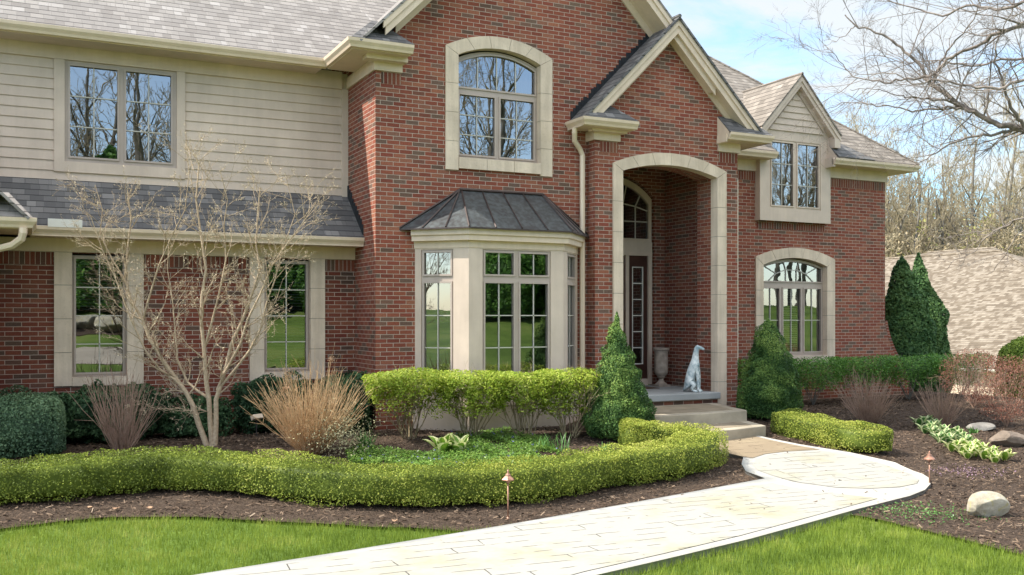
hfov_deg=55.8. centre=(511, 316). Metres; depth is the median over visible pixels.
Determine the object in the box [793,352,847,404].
leafy shrub
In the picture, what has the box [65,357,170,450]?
cane clump
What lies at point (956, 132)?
woodland tree
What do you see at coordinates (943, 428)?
hosta
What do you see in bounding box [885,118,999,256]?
woodland tree
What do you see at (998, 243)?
brush shrub
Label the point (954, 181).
woodland tree
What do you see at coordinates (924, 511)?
sprouting ground cover
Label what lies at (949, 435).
hosta
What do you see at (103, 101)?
window
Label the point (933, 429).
hosta
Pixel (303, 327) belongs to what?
window
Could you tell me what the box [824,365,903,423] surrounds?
cane clump
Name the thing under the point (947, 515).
sprouting ground cover
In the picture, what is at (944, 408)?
cane clump
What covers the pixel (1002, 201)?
woodland tree
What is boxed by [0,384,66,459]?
yew shrub
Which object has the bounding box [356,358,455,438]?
leafy shrub
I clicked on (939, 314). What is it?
arborvitae
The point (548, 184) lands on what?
brick house
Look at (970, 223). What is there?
woodland tree
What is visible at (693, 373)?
dog statue
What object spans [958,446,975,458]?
hosta
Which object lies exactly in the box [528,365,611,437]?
leafy shrub
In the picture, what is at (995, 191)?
woodland tree
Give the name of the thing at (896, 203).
woodland tree
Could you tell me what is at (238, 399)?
dark yew
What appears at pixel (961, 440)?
hosta
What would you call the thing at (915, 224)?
brush shrub
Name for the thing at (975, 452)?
hosta
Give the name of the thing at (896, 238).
brush shrub
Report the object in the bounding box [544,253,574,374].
window
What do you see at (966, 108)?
overhanging tree
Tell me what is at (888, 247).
brush shrub
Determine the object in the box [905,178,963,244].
woodland tree
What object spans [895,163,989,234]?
woodland tree
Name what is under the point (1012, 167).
woodland tree
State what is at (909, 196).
woodland tree
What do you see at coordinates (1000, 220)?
woodland tree
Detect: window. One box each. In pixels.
[54,252,143,385]
[65,60,176,167]
[249,257,324,380]
[422,249,452,382]
[445,36,551,176]
[483,249,549,372]
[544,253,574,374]
[623,178,651,241]
[755,248,834,363]
[770,140,819,210]
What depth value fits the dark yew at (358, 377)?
14.77 m
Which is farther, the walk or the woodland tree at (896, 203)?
the woodland tree at (896, 203)
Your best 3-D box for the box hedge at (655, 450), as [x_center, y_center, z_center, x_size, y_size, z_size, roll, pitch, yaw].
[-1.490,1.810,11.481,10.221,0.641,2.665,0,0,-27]
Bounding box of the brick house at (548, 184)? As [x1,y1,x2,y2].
[0,0,920,433]
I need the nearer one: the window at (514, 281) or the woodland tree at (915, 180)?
the window at (514, 281)
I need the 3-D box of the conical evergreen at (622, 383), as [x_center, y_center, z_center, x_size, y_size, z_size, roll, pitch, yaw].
[1.633,0.907,14.880,1.214,2.010,1.146,0,0,18]
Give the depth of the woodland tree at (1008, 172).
82.58 m
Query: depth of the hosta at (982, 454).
14.33 m
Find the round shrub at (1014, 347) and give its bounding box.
[993,335,1023,397]
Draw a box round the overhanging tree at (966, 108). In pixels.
[744,0,1023,273]
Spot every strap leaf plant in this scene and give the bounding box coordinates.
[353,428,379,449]
[533,436,555,448]
[551,433,570,452]
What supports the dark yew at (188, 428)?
on the mulch bed
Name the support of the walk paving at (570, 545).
on the walk
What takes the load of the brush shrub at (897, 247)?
on the ground at (300, 547)
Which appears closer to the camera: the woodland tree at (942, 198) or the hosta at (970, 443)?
the hosta at (970, 443)
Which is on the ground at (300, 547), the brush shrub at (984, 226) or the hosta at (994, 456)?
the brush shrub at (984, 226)
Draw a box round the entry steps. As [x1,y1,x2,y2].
[642,385,765,440]
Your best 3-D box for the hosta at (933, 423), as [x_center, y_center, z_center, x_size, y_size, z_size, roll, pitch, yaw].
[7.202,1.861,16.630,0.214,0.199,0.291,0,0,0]
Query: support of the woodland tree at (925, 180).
on the ground at (300, 547)
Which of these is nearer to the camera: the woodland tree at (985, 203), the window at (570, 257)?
the window at (570, 257)
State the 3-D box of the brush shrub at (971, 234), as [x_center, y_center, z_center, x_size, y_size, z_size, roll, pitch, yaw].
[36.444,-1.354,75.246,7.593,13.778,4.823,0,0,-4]
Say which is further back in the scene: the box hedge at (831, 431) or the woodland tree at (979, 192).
the woodland tree at (979, 192)
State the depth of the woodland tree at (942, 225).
80.15 m
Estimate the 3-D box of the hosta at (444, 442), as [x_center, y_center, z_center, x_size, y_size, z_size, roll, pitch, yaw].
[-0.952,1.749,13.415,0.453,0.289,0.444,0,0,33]
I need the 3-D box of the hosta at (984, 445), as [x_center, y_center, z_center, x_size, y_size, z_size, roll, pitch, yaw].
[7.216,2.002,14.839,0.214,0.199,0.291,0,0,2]
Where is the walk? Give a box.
[196,436,929,574]
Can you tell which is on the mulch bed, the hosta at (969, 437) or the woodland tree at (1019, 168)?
the hosta at (969, 437)
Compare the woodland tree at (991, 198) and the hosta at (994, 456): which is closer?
the hosta at (994, 456)
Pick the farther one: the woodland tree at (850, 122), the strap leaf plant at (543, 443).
the woodland tree at (850, 122)
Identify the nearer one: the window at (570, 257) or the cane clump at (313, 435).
the cane clump at (313, 435)
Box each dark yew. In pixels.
[59,379,173,444]
[155,393,238,437]
[230,370,313,433]
[317,370,378,431]
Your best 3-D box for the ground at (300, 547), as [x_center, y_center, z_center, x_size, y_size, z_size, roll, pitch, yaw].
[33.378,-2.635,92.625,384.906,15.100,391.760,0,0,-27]
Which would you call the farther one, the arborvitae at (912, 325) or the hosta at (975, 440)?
the arborvitae at (912, 325)
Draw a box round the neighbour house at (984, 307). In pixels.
[885,246,1023,394]
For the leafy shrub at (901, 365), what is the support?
on the mulch bed
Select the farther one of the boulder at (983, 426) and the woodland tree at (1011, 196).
the woodland tree at (1011, 196)
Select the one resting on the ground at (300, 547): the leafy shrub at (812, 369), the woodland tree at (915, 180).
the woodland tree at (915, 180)
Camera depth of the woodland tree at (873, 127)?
87.75 m
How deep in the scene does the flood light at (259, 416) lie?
14.39 m
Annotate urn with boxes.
[652,348,670,386]
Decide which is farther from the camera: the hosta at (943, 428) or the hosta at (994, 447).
the hosta at (943, 428)
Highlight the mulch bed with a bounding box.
[0,391,1023,553]
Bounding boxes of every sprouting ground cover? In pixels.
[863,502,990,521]
[891,504,1023,532]
[928,463,1018,481]
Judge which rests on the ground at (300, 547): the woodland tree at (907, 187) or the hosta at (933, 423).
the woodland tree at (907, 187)
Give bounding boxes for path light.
[502,470,513,519]
[923,451,935,485]
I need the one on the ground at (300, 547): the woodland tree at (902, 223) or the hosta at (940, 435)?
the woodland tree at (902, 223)
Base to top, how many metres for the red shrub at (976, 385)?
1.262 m
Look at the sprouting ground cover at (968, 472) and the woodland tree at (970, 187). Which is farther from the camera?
the woodland tree at (970, 187)
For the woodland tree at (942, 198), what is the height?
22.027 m
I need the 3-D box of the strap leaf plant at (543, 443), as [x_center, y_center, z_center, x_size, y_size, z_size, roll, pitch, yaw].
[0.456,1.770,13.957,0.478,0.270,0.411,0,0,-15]
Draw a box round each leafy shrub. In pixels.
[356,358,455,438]
[430,362,516,435]
[483,360,566,438]
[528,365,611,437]
[738,354,796,384]
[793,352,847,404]
[830,355,895,402]
[876,353,941,399]
[930,352,993,397]
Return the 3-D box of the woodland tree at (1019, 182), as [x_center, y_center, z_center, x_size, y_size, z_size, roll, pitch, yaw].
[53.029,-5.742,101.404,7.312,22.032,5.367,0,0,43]
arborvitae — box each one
[885,256,937,390]
[911,252,952,392]
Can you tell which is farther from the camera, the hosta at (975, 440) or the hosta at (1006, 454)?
the hosta at (975, 440)
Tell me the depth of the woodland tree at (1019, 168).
102.07 m
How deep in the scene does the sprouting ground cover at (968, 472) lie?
13.37 m
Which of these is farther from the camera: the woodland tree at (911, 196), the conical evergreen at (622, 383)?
the woodland tree at (911, 196)
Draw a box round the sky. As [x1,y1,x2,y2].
[660,0,1023,236]
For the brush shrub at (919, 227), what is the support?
on the ground at (300, 547)
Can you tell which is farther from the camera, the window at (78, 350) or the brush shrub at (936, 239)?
the brush shrub at (936, 239)
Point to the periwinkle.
(528, 448)
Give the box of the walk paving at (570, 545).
[218,483,876,574]
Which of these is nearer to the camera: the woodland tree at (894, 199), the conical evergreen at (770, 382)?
the conical evergreen at (770, 382)
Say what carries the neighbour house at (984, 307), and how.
on the ground at (300, 547)
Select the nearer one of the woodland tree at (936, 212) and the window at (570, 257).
the window at (570, 257)
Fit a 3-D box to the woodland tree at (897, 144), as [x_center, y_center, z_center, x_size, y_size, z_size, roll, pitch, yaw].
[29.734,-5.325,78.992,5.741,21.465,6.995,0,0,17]
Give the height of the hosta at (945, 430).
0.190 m
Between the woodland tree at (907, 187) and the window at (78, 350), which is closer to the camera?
the window at (78, 350)
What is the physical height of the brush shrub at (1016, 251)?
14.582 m
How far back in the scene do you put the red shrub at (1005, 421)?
17.21 m
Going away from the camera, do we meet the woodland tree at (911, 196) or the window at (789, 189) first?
the window at (789, 189)
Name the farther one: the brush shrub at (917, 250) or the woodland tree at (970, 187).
the woodland tree at (970, 187)
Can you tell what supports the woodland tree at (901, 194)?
on the ground at (300, 547)
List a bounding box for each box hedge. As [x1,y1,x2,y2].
[0,417,729,507]
[770,408,893,452]
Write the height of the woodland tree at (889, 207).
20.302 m
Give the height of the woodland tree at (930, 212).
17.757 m
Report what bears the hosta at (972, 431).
on the mulch bed
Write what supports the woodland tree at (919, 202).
on the ground at (300, 547)
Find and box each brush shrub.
[885,215,921,255]
[885,221,908,257]
[885,234,921,256]
[886,206,953,256]
[892,222,920,254]
[900,212,974,255]
[902,212,939,254]
[927,213,980,249]
[927,225,953,250]
[939,199,1019,254]
[962,201,1003,248]
[963,213,1023,256]
[966,199,1023,253]
[977,197,1021,250]
[983,201,1023,254]
[993,202,1023,256]
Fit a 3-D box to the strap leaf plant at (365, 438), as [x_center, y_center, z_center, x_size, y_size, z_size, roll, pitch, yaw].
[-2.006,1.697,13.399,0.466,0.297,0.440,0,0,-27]
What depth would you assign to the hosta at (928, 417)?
17.14 m
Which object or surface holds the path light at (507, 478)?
on the mulch bed
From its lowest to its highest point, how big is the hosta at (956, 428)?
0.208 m
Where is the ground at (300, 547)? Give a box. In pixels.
[0,384,1023,574]
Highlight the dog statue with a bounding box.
[683,345,703,391]
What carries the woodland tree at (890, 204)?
on the ground at (300, 547)
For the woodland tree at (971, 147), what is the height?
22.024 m
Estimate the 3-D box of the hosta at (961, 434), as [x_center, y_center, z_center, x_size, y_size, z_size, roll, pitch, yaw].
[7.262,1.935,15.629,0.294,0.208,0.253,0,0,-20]
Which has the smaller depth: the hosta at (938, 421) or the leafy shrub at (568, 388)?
the leafy shrub at (568, 388)
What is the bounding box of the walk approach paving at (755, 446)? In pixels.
[719,436,816,457]
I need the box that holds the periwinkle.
[345,426,559,466]
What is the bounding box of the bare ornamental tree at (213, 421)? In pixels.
[52,119,341,446]
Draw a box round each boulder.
[966,422,995,430]
[967,491,1009,516]
[989,430,1023,446]
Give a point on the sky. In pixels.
(724, 29)
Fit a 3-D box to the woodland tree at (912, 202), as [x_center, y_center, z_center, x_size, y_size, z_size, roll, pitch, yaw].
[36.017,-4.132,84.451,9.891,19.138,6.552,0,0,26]
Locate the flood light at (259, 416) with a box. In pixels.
[250,414,262,435]
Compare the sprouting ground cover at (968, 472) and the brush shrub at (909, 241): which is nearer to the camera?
the sprouting ground cover at (968, 472)
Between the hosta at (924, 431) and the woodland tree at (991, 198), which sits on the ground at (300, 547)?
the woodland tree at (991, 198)
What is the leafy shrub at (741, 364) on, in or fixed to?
on the mulch bed
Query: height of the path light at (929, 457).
0.499 m
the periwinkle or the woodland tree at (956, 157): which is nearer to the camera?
the periwinkle
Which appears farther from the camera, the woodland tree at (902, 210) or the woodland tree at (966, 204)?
the woodland tree at (966, 204)
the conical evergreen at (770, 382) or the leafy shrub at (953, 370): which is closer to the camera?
the conical evergreen at (770, 382)
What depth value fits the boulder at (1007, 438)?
15.42 m
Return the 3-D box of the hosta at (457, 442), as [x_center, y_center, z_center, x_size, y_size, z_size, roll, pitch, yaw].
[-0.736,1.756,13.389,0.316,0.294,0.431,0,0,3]
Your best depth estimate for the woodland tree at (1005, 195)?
77.02 m
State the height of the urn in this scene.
0.755 m
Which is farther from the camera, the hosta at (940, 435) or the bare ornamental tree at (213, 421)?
the hosta at (940, 435)
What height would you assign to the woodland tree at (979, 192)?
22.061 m
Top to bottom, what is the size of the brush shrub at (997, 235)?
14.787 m
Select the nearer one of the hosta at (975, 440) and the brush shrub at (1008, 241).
the hosta at (975, 440)
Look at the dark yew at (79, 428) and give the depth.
13.54 m
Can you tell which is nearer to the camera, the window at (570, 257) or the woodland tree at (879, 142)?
the window at (570, 257)
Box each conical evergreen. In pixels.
[579,312,656,439]
[736,318,803,418]
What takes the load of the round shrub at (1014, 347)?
on the mulch bed
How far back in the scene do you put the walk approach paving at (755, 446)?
14.46 m
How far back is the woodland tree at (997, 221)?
91.53 m
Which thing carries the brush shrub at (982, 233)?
on the ground at (300, 547)
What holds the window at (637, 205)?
in the brick house at (548, 184)
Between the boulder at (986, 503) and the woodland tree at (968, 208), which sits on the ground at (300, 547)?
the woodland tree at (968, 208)
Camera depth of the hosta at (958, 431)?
15.80 m
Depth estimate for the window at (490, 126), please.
16.32 m
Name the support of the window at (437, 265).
in the brick house at (548, 184)
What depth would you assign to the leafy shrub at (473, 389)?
14.14 m
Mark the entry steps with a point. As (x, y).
(675, 404)
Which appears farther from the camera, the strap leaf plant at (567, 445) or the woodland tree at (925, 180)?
the woodland tree at (925, 180)
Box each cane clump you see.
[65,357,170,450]
[239,344,401,459]
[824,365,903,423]
[912,375,972,425]
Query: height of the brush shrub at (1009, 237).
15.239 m
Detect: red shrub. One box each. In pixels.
[935,345,1010,406]
[955,355,1023,426]
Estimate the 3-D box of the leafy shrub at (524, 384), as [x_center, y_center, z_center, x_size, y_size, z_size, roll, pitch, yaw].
[0.308,1.246,14.731,1.102,1.234,1.651,0,0,41]
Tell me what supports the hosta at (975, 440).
on the mulch bed
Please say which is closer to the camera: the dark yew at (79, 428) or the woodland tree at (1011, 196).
the dark yew at (79, 428)
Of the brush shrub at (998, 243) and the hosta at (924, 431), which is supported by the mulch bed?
the hosta at (924, 431)
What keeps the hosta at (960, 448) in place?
on the mulch bed
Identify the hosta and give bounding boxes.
[423,433,454,453]
[448,433,468,454]
[910,415,928,425]
[915,422,931,433]
[918,414,934,423]
[922,419,937,426]
[923,425,940,434]
[930,431,946,442]
[931,418,942,427]
[936,427,953,432]
[938,423,950,429]
[940,439,963,451]
[942,426,959,430]
[942,431,955,442]
[946,428,967,433]
[949,438,968,445]
[950,430,965,439]
[951,443,970,455]
[956,434,975,440]
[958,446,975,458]
[962,440,976,446]
[966,438,983,444]
[967,427,977,433]
[969,444,981,456]
[974,447,991,459]
[976,441,989,449]
[981,445,999,451]
[986,450,1002,462]
[993,448,1015,460]
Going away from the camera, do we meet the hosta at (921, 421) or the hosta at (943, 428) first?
the hosta at (943, 428)
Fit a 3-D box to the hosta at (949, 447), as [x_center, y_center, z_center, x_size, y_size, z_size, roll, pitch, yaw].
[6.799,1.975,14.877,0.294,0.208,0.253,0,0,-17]
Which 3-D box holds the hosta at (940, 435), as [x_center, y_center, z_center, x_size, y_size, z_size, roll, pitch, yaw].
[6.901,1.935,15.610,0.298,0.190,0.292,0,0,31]
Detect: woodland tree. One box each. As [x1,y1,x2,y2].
[845,89,943,228]
[845,106,862,131]
[845,106,868,131]
[848,108,918,232]
[880,118,912,253]
[880,142,931,242]
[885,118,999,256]
[885,134,984,249]
[885,170,975,254]
[885,173,947,256]
[885,176,919,247]
[885,177,907,246]
[885,180,918,245]
[885,200,925,252]
[886,139,913,242]
[886,170,944,236]
[886,178,962,244]
[889,148,921,211]
[890,129,955,248]
[892,159,981,236]
[894,123,937,246]
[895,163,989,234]
[896,157,1020,240]
[903,64,1023,245]
[904,123,984,249]
[904,173,966,250]
[904,193,1023,245]
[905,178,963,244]
[909,100,980,241]
[910,166,1023,254]
[911,164,967,250]
[921,144,983,247]
[932,124,987,248]
[936,161,988,232]
[951,108,1023,238]
[952,176,982,233]
[953,160,1002,227]
[958,152,1023,229]
[959,62,1023,248]
[962,135,1023,255]
[968,184,1009,235]
[968,198,1022,253]
[970,161,1023,241]
[978,137,1023,209]
[978,177,1023,232]
[980,159,1013,244]
[989,157,1023,232]
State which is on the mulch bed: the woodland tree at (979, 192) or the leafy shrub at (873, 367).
the leafy shrub at (873, 367)
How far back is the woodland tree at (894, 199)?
78.52 m
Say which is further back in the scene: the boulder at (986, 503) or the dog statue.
the dog statue
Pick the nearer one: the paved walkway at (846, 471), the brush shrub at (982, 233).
the paved walkway at (846, 471)
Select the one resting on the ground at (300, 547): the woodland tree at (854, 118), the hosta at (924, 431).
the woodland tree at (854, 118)

